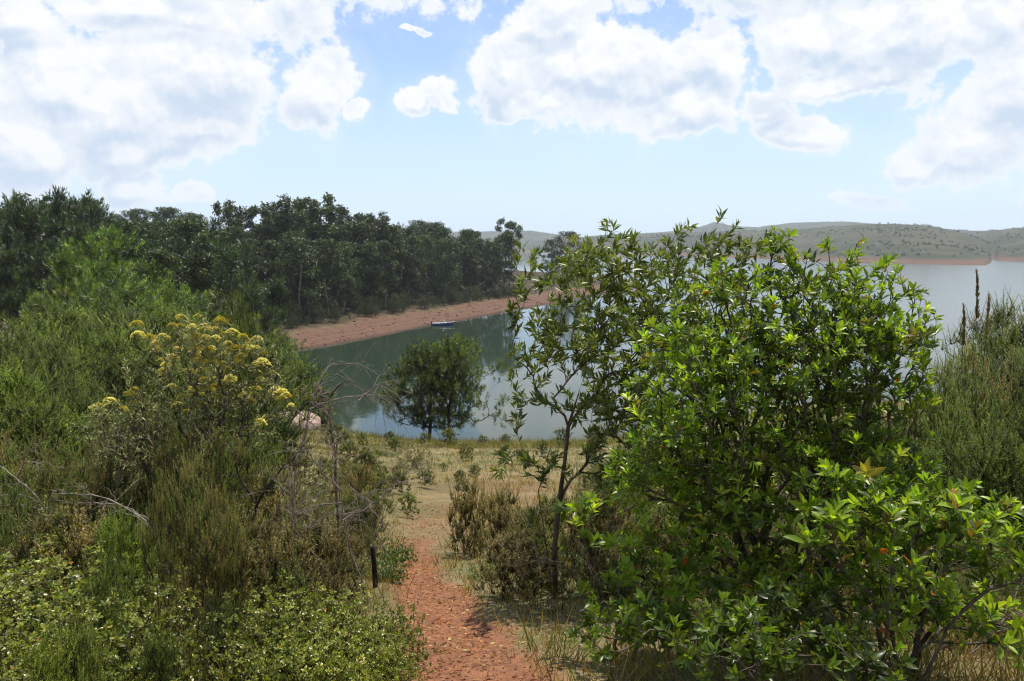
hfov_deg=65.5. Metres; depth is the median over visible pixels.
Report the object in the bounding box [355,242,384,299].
gum tree
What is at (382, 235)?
gum tree
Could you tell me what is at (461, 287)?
pine tree
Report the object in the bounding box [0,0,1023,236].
sky
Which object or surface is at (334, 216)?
gum tree
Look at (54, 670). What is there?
heath shrub
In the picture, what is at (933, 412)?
heath shrub
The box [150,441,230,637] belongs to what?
heath shrub
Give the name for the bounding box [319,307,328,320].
bank shrub
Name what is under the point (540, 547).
dry shrub
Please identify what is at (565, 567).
dead branch
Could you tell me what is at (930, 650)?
tall dry grass
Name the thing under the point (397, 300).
bank shrub
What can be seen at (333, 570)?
dry shrub
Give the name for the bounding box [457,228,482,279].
gum tree
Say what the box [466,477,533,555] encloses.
dry shrub
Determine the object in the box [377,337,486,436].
lone pine
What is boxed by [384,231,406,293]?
gum tree
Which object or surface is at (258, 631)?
shrub
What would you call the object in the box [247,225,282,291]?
gum tree
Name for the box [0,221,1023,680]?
ground
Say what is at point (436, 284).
pine tree
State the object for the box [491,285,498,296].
bank shrub
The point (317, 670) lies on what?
shrub
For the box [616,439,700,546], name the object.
heath shrub
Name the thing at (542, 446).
terrace shrub
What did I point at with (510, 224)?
gum tree
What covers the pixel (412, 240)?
gum tree
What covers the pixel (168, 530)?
dry shrub
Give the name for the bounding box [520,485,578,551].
dry shrub
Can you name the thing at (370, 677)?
shrub
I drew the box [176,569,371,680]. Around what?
shrub
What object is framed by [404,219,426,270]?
gum tree
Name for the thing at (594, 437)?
terrace shrub
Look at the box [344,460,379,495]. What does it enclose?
dry shrub
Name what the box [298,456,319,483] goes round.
dry shrub
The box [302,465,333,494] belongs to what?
dry shrub
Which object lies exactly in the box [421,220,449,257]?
gum tree
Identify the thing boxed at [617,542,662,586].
dry shrub
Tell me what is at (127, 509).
dead branch
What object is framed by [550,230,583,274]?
gum tree
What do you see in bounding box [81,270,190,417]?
young pine
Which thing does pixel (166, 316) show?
heath shrub
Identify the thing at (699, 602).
heath shrub
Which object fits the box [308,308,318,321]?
bank shrub
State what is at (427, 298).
bank shrub
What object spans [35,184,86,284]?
pine tree
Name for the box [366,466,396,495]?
terrace shrub
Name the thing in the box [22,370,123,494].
heath shrub
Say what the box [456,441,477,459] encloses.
terrace shrub
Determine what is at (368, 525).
dry shrub
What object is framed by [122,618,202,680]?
heath shrub
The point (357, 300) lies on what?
bank shrub
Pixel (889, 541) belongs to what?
broadleaf shrub
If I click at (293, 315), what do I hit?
bank shrub
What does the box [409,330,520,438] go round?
lone pine
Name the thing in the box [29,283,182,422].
heath shrub
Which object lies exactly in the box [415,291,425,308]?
bank shrub
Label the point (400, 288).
pine tree
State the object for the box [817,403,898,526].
heath shrub
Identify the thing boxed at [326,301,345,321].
bank shrub
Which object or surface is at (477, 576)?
shrub
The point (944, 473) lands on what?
heath shrub
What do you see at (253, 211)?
gum tree
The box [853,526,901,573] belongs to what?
heath shrub
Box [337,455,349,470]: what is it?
dry shrub
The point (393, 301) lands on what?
bank shrub
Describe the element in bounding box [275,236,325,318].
gum tree
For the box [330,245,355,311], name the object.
gum tree
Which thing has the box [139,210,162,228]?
gum tree
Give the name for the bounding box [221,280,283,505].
heath shrub
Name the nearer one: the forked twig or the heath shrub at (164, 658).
the heath shrub at (164, 658)
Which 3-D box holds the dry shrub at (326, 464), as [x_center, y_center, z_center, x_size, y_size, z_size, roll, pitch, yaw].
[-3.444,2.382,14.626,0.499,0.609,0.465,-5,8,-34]
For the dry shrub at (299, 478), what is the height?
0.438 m
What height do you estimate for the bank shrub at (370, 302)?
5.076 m
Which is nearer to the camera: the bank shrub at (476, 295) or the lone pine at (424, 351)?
the lone pine at (424, 351)
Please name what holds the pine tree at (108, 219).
on the ground at (428, 495)
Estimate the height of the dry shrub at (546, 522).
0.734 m
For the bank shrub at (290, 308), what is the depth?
147.04 m
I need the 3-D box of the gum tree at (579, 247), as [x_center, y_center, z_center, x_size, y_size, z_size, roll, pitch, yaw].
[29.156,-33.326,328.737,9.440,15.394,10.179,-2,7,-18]
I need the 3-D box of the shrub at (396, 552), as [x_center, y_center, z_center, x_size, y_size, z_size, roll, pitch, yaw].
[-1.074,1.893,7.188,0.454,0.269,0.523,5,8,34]
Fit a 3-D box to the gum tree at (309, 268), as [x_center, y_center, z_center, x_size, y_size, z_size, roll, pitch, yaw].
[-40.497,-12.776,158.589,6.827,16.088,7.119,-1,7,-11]
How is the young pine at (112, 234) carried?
on the ground at (428, 495)
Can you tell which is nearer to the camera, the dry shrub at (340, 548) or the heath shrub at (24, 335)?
the dry shrub at (340, 548)
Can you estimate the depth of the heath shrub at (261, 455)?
6.36 m
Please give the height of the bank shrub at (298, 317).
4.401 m
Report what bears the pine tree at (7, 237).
on the ground at (428, 495)
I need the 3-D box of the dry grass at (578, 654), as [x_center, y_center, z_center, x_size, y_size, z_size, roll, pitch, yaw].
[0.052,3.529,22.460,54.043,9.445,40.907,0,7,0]
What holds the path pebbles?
on the ground at (428, 495)
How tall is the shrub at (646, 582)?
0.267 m
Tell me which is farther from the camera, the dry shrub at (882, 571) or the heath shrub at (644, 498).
the heath shrub at (644, 498)
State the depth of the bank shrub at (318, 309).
151.24 m
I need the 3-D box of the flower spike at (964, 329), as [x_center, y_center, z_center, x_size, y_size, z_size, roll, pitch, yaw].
[4.345,0.660,7.749,0.048,2.071,0.070,-2,7,-13]
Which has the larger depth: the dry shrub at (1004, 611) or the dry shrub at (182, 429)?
the dry shrub at (182, 429)
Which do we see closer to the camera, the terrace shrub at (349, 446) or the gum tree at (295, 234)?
the terrace shrub at (349, 446)
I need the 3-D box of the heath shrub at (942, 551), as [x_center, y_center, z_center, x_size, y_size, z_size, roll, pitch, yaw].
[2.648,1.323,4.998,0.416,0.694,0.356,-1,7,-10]
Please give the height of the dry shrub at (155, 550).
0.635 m
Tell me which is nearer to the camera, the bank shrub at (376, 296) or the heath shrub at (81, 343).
the heath shrub at (81, 343)
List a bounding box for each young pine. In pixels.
[0,311,40,386]
[6,282,104,370]
[20,289,57,331]
[32,243,95,328]
[42,305,166,424]
[47,231,163,322]
[67,252,174,394]
[81,222,157,322]
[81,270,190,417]
[115,253,185,354]
[123,276,214,420]
[166,282,230,355]
[166,284,289,427]
[180,290,233,354]
[181,310,237,429]
[212,320,299,438]
[266,335,332,421]
[284,357,338,426]
[301,389,342,429]
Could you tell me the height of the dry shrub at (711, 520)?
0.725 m
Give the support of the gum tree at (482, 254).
on the ground at (428, 495)
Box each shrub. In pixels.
[0,289,134,414]
[0,311,78,424]
[0,325,114,457]
[0,346,81,486]
[0,374,106,524]
[0,420,72,549]
[0,438,107,558]
[0,473,66,577]
[0,492,144,608]
[0,533,183,655]
[0,552,150,680]
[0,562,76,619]
[0,583,149,679]
[0,602,197,680]
[0,634,134,680]
[1,329,58,417]
[5,533,199,626]
[9,607,88,680]
[15,308,153,433]
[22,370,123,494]
[26,592,152,680]
[28,614,197,680]
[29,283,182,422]
[33,471,128,523]
[37,578,227,680]
[41,440,151,545]
[42,505,145,590]
[55,478,124,531]
[62,301,203,452]
[62,625,121,680]
[67,409,148,535]
[73,540,142,671]
[82,389,197,542]
[87,495,157,626]
[96,289,208,423]
[99,476,163,538]
[116,512,188,612]
[121,474,156,529]
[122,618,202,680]
[126,298,230,445]
[131,407,217,569]
[131,512,199,573]
[136,616,311,680]
[137,454,189,629]
[139,464,185,501]
[142,482,188,520]
[147,442,183,477]
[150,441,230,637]
[155,494,211,556]
[156,416,268,578]
[165,417,206,452]
[166,306,290,469]
[169,595,329,680]
[170,492,292,633]
[171,584,220,642]
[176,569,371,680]
[183,487,256,570]
[185,585,245,680]
[199,319,330,467]
[200,467,250,637]
[211,500,337,617]
[213,415,290,532]
[219,450,323,564]
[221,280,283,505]
[229,561,309,637]
[241,618,398,680]
[246,546,329,637]
[249,508,295,567]
[256,463,303,523]
[258,583,418,678]
[265,385,438,601]
[270,466,297,475]
[270,510,364,596]
[277,474,333,560]
[282,300,302,320]
[282,446,306,478]
[286,317,294,326]
[287,311,300,325]
[287,463,339,526]
[289,471,301,493]
[291,303,308,323]
[296,444,307,456]
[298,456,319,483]
[300,517,367,576]
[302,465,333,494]
[303,314,311,324]
[303,547,369,622]
[304,617,411,680]
[305,298,325,321]
[306,489,345,539]
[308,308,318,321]
[314,455,337,478]
[316,524,367,576]
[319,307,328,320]
[321,654,377,680]
[322,424,340,440]
[322,475,350,498]
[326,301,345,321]
[328,469,345,488]
[329,486,355,536]
[329,486,379,531]
[335,429,354,445]
[336,436,360,461]
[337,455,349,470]
[338,458,356,485]
[339,480,396,546]
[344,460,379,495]
[344,461,376,503]
[344,508,372,543]
[347,600,443,672]
[348,556,379,569]
[349,293,366,312]
[349,446,383,471]
[349,555,403,580]
[350,632,425,680]
[352,447,383,470]
[353,526,382,561]
[356,431,370,445]
[359,302,370,315]
[361,293,378,316]
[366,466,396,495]
[366,533,418,566]
[366,556,409,584]
[368,458,387,484]
[369,504,388,539]
[371,295,384,308]
[374,466,396,493]
[377,450,399,457]
[383,294,401,311]
[383,428,398,443]
[387,435,405,452]
[388,300,396,311]
[389,291,402,309]
[389,461,409,480]
[390,467,415,493]
[394,440,435,469]
[397,488,421,517]
[398,291,411,308]
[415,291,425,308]
[416,466,436,486]
[418,431,432,443]
[420,297,429,308]
[422,293,431,307]
[428,296,438,305]
[439,461,447,470]
[441,426,460,445]
[444,287,456,302]
[445,466,508,557]
[448,288,458,302]
[454,469,469,484]
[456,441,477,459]
[458,509,491,548]
[460,557,502,580]
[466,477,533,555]
[466,521,559,600]
[467,465,481,477]
[470,285,479,297]
[472,287,481,299]
[477,433,489,445]
[485,531,511,568]
[489,206,795,597]
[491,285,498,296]
[492,492,579,590]
[496,494,515,529]
[498,282,508,294]
[499,432,510,442]
[499,513,530,544]
[502,515,567,595]
[512,449,526,460]
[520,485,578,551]
[533,438,548,454]
[537,488,574,537]
[542,487,612,561]
[551,491,731,657]
[551,564,587,598]
[552,427,572,445]
[558,479,635,594]
[559,543,615,578]
[563,571,918,680]
[565,531,578,556]
[569,476,623,568]
[572,488,586,501]
[576,470,595,489]
[582,574,611,611]
[584,423,610,450]
[588,491,631,522]
[591,461,608,491]
[592,439,663,549]
[596,567,640,605]
[601,226,945,642]
[602,564,671,603]
[614,512,667,568]
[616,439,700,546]
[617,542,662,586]
[629,506,671,574]
[632,482,709,578]
[655,595,711,635]
[672,509,717,580]
[673,428,760,521]
[676,510,729,545]
[682,513,785,601]
[683,587,761,628]
[726,417,808,536]
[770,512,847,569]
[772,402,858,540]
[772,445,1023,680]
[778,540,847,639]
[781,543,852,602]
[791,519,838,554]
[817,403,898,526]
[817,501,926,589]
[836,562,886,633]
[852,558,921,611]
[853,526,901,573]
[870,397,937,512]
[887,355,978,502]
[887,549,951,621]
[898,419,998,567]
[901,335,1021,476]
[904,500,964,580]
[916,367,1023,549]
[917,314,1023,474]
[936,564,1009,649]
[937,412,1023,579]
[941,291,1023,420]
[942,332,1023,508]
[948,393,1023,591]
[953,522,1022,596]
[954,282,1023,401]
[955,323,1023,520]
[968,548,1023,638]
[972,589,1023,647]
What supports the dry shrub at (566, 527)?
on the ground at (428, 495)
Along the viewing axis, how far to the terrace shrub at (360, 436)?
33.31 m
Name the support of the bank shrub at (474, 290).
on the ground at (428, 495)
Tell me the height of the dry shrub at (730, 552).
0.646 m
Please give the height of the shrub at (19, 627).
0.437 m
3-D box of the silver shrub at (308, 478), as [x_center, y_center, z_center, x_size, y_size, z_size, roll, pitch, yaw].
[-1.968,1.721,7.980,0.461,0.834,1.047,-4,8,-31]
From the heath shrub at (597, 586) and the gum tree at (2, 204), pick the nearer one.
the heath shrub at (597, 586)
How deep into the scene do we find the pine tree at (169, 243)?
99.88 m
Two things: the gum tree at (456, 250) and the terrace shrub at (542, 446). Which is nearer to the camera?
the terrace shrub at (542, 446)
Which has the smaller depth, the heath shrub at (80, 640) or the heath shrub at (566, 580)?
the heath shrub at (80, 640)
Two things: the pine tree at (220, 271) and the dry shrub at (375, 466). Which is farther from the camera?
the pine tree at (220, 271)
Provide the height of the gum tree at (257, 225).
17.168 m
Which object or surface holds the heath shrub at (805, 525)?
on the ground at (428, 495)
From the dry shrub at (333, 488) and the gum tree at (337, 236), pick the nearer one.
the dry shrub at (333, 488)
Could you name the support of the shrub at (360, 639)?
on the ground at (428, 495)
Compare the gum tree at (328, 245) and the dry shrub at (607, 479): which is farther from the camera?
the gum tree at (328, 245)
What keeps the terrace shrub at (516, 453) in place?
on the ground at (428, 495)
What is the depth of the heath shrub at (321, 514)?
7.44 m
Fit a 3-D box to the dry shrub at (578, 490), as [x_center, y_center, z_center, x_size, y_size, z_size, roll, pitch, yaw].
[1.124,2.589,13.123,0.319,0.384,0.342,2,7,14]
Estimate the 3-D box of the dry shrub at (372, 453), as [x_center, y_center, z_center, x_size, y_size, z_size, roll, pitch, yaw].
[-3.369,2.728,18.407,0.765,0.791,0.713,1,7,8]
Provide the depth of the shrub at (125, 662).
2.90 m
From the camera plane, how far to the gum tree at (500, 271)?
235.65 m
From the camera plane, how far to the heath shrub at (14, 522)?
4.53 m
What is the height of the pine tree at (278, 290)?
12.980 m
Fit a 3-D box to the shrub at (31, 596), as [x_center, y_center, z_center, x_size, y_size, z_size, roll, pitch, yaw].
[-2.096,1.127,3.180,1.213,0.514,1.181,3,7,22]
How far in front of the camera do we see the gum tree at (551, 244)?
309.46 m
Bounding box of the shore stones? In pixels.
[274,295,543,347]
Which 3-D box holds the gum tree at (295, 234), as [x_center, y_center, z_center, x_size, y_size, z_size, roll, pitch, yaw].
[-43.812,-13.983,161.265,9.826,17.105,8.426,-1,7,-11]
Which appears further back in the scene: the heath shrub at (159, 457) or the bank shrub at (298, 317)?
the bank shrub at (298, 317)
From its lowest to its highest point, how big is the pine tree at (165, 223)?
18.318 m
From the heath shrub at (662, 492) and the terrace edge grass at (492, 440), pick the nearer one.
the heath shrub at (662, 492)
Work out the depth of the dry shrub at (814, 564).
4.03 m
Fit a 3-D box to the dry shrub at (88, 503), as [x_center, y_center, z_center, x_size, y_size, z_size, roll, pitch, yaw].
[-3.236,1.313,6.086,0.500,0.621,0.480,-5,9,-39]
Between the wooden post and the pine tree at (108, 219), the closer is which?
the wooden post
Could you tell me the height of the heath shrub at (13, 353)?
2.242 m
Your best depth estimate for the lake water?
132.24 m
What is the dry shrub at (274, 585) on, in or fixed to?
on the ground at (428, 495)
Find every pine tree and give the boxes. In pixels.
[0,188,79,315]
[0,195,40,289]
[0,202,25,321]
[0,229,26,313]
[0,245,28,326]
[8,223,42,321]
[18,214,66,323]
[19,243,53,322]
[33,188,130,279]
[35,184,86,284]
[41,216,105,299]
[52,236,82,305]
[70,194,110,282]
[88,203,126,281]
[96,223,124,293]
[133,216,160,250]
[134,238,168,284]
[139,222,162,284]
[141,232,206,311]
[157,220,175,248]
[183,239,206,308]
[204,216,238,277]
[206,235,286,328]
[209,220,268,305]
[212,259,240,361]
[234,256,260,341]
[236,236,281,324]
[237,279,292,358]
[251,272,294,344]
[263,256,298,316]
[359,249,387,310]
[382,260,409,302]
[424,258,447,299]
[451,256,469,292]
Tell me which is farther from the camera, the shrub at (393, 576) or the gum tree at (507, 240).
the gum tree at (507, 240)
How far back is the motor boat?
170.31 m
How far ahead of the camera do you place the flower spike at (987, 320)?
7.65 m
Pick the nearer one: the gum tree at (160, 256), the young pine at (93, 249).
the young pine at (93, 249)
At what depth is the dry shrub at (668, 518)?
5.72 m
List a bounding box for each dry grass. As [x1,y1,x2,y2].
[0,382,1023,680]
[0,396,1023,680]
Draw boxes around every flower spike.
[960,303,966,385]
[966,268,980,464]
[982,294,990,382]
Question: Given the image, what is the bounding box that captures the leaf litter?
[358,502,613,680]
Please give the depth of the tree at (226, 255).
102.33 m
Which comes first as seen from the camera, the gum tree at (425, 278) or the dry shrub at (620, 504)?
the dry shrub at (620, 504)
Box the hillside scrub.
[455,221,1023,256]
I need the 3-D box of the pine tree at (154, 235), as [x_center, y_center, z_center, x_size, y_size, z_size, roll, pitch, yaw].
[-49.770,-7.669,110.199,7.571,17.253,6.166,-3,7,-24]
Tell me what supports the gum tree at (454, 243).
on the ground at (428, 495)
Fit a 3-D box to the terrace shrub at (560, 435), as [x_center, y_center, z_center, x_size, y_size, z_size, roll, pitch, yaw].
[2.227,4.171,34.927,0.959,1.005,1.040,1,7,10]
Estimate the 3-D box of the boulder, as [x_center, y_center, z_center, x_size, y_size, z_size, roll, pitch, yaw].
[-10.288,3.934,36.639,2.963,1.685,1.925,-2,7,-17]
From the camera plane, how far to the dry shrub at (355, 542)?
5.91 m
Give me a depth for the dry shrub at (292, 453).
13.85 m
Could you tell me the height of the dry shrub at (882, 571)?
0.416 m
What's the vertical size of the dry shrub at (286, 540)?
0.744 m
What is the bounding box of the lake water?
[295,251,1023,442]
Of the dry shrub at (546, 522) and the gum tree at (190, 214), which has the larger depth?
the gum tree at (190, 214)
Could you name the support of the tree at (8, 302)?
on the ground at (428, 495)
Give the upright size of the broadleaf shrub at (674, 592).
0.797 m
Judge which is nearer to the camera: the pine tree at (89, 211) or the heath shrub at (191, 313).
the heath shrub at (191, 313)
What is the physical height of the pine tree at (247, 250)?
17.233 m
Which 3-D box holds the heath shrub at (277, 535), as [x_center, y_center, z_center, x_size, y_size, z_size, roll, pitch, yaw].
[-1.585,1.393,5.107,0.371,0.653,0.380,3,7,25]
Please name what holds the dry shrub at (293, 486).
on the ground at (428, 495)
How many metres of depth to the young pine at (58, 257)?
41.31 m
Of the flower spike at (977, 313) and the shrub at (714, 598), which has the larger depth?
the flower spike at (977, 313)
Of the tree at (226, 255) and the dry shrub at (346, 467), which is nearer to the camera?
the dry shrub at (346, 467)
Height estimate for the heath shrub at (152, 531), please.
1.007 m
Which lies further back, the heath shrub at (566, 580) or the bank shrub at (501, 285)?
the bank shrub at (501, 285)
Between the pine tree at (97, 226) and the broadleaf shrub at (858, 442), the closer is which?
the broadleaf shrub at (858, 442)
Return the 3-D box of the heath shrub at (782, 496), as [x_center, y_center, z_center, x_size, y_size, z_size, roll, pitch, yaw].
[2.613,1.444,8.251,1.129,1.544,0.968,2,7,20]
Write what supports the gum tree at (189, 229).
on the ground at (428, 495)
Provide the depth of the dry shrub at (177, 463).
9.94 m
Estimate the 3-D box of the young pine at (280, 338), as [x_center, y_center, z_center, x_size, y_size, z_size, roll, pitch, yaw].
[-10.607,1.796,32.765,3.774,5.444,4.727,-2,7,-13]
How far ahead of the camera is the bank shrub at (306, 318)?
147.72 m
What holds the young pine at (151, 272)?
on the ground at (428, 495)
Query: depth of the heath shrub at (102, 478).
5.55 m
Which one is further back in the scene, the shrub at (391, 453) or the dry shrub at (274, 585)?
the shrub at (391, 453)
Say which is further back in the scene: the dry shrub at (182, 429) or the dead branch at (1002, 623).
the dry shrub at (182, 429)
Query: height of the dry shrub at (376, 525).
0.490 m
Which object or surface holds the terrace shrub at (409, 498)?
on the ground at (428, 495)
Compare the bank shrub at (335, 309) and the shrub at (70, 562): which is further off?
the bank shrub at (335, 309)
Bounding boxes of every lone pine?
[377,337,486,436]
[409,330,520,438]
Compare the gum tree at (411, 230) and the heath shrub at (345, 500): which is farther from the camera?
the gum tree at (411, 230)
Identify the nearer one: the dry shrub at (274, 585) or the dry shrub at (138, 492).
the dry shrub at (274, 585)
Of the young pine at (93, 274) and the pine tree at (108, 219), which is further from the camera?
the pine tree at (108, 219)
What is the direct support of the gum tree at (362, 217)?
on the ground at (428, 495)
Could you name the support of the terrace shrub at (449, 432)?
on the ground at (428, 495)
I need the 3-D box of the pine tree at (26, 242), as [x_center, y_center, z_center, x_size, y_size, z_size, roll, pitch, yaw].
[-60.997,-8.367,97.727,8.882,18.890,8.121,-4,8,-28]
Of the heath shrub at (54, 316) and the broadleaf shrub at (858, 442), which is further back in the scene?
the heath shrub at (54, 316)
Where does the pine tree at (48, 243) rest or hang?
on the ground at (428, 495)
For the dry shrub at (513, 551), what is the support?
on the ground at (428, 495)
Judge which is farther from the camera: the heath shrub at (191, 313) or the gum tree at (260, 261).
the gum tree at (260, 261)
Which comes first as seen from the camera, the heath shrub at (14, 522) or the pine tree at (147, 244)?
the heath shrub at (14, 522)
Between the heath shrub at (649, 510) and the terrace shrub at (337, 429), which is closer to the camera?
the heath shrub at (649, 510)
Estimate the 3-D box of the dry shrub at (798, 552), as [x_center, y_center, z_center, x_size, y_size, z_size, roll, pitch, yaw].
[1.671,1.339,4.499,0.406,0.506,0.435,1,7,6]
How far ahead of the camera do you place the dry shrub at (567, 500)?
7.98 m
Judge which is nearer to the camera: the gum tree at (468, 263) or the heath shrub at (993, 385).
the heath shrub at (993, 385)
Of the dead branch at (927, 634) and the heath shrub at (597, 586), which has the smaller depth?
the dead branch at (927, 634)
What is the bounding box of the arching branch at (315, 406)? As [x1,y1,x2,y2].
[290,335,415,533]
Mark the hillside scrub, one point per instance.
(905, 228)
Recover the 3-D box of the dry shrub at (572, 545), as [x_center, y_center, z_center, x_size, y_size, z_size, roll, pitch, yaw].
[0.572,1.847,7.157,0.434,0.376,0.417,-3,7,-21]
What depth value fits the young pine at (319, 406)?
40.66 m
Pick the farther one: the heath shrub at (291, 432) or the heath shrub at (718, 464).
the heath shrub at (291, 432)
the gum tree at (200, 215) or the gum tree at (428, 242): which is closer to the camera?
the gum tree at (428, 242)
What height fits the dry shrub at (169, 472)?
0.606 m
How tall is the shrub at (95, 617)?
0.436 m
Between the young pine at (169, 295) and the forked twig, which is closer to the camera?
the forked twig
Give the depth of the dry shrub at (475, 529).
8.15 m
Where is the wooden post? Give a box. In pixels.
[370,545,377,587]
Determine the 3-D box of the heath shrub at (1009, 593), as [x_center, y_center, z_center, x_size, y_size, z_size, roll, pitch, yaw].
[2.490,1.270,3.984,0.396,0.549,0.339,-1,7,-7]
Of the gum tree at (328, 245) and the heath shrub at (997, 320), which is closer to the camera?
the heath shrub at (997, 320)
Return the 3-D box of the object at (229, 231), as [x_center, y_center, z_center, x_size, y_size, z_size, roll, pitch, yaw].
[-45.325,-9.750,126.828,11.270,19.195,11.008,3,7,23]
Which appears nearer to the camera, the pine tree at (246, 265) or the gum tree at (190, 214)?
the pine tree at (246, 265)
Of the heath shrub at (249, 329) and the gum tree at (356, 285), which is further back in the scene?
the gum tree at (356, 285)
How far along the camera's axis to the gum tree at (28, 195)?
117.54 m
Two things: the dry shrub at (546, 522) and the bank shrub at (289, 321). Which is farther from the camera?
the bank shrub at (289, 321)
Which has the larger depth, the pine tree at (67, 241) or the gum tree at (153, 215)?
the gum tree at (153, 215)
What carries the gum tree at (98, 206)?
on the ground at (428, 495)
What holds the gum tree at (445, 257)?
on the ground at (428, 495)
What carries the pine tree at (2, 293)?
on the ground at (428, 495)
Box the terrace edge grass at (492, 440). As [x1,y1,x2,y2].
[2,405,644,448]
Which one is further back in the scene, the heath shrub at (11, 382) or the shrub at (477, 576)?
the heath shrub at (11, 382)
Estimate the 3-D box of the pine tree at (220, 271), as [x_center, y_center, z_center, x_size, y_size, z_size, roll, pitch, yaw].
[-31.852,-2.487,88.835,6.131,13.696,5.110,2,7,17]
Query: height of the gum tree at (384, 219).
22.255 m
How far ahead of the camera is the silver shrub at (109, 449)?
5.30 m
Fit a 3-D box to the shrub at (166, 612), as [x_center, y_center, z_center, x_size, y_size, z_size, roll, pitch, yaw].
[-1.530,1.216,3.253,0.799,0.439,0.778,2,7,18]
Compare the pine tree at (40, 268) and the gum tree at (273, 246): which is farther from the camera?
the gum tree at (273, 246)
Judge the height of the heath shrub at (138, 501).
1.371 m
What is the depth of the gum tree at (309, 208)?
169.95 m
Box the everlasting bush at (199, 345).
[78,313,294,538]
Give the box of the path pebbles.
[371,503,561,680]
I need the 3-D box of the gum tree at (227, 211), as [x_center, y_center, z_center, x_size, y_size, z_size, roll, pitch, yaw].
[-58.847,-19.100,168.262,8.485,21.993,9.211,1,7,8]
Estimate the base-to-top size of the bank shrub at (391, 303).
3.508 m
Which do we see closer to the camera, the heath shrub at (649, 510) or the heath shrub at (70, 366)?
the heath shrub at (649, 510)
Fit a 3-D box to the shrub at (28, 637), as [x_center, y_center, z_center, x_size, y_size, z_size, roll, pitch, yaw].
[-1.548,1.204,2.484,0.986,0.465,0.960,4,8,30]
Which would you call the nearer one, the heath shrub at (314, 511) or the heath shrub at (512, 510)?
the heath shrub at (314, 511)
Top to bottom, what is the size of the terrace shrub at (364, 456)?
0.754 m
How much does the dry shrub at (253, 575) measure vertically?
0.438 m
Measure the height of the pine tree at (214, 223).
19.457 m
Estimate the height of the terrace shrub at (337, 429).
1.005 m
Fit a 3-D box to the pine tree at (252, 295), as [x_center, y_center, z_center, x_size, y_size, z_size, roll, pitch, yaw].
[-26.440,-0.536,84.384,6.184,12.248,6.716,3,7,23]
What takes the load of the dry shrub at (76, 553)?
on the ground at (428, 495)
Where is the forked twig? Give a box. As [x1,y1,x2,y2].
[272,381,366,570]
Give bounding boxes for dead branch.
[0,436,66,530]
[34,478,178,603]
[205,435,323,581]
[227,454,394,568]
[501,493,666,615]
[844,522,1023,679]
[848,575,1023,673]
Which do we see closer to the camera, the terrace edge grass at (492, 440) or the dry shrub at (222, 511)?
the dry shrub at (222, 511)
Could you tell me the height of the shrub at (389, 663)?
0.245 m
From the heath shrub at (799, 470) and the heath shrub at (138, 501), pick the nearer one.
the heath shrub at (138, 501)
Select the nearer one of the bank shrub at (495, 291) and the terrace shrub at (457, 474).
the terrace shrub at (457, 474)
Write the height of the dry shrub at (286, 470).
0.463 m
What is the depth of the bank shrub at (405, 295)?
184.00 m
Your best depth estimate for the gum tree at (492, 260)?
231.06 m
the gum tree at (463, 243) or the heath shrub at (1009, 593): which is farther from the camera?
the gum tree at (463, 243)
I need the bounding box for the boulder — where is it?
[277,410,320,430]
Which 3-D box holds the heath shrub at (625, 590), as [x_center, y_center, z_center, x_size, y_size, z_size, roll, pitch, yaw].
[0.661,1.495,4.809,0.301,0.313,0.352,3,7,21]
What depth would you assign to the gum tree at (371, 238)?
188.11 m
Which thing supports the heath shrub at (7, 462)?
on the ground at (428, 495)
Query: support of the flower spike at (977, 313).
on the ground at (428, 495)
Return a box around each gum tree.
[0,202,32,316]
[10,191,72,275]
[78,197,114,222]
[107,218,141,260]
[109,214,120,220]
[116,209,140,221]
[118,233,151,278]
[128,208,160,234]
[134,247,193,341]
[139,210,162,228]
[151,217,183,240]
[156,206,180,228]
[159,216,209,285]
[164,208,184,224]
[174,251,223,317]
[180,211,197,222]
[183,230,239,301]
[195,213,208,230]
[210,199,253,236]
[224,226,253,279]
[233,201,282,241]
[238,237,267,286]
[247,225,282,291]
[248,222,270,275]
[250,213,284,253]
[260,193,301,272]
[261,239,289,293]
[271,219,293,274]
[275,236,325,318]
[276,229,318,309]
[282,192,345,238]
[292,236,324,315]
[305,223,329,284]
[310,205,349,287]
[312,238,351,314]
[322,222,346,305]
[326,241,362,309]
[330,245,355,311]
[334,207,378,300]
[339,220,371,302]
[344,221,374,300]
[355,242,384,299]
[366,210,393,297]
[368,239,402,306]
[373,223,407,300]
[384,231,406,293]
[393,244,420,297]
[398,234,427,300]
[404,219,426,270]
[405,224,431,285]
[406,238,428,296]
[414,234,440,294]
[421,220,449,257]
[421,222,434,280]
[429,226,459,283]
[429,237,460,298]
[438,241,464,285]
[440,239,463,289]
[454,237,467,287]
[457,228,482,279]
[459,247,478,290]
[463,238,493,293]
[471,231,484,276]
[481,237,505,294]
[482,242,505,292]
[492,232,519,288]
[494,217,523,285]
[540,239,560,275]
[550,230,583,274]
[574,243,588,265]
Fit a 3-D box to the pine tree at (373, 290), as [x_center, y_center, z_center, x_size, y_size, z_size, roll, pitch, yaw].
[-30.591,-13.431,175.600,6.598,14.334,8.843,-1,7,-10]
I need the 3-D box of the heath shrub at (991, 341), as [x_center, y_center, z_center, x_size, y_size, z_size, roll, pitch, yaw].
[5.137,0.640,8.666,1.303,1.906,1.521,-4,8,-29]
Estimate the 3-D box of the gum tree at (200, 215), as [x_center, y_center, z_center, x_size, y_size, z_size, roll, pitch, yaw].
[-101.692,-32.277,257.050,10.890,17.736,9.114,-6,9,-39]
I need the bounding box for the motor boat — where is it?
[431,320,453,325]
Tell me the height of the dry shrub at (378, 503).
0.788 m

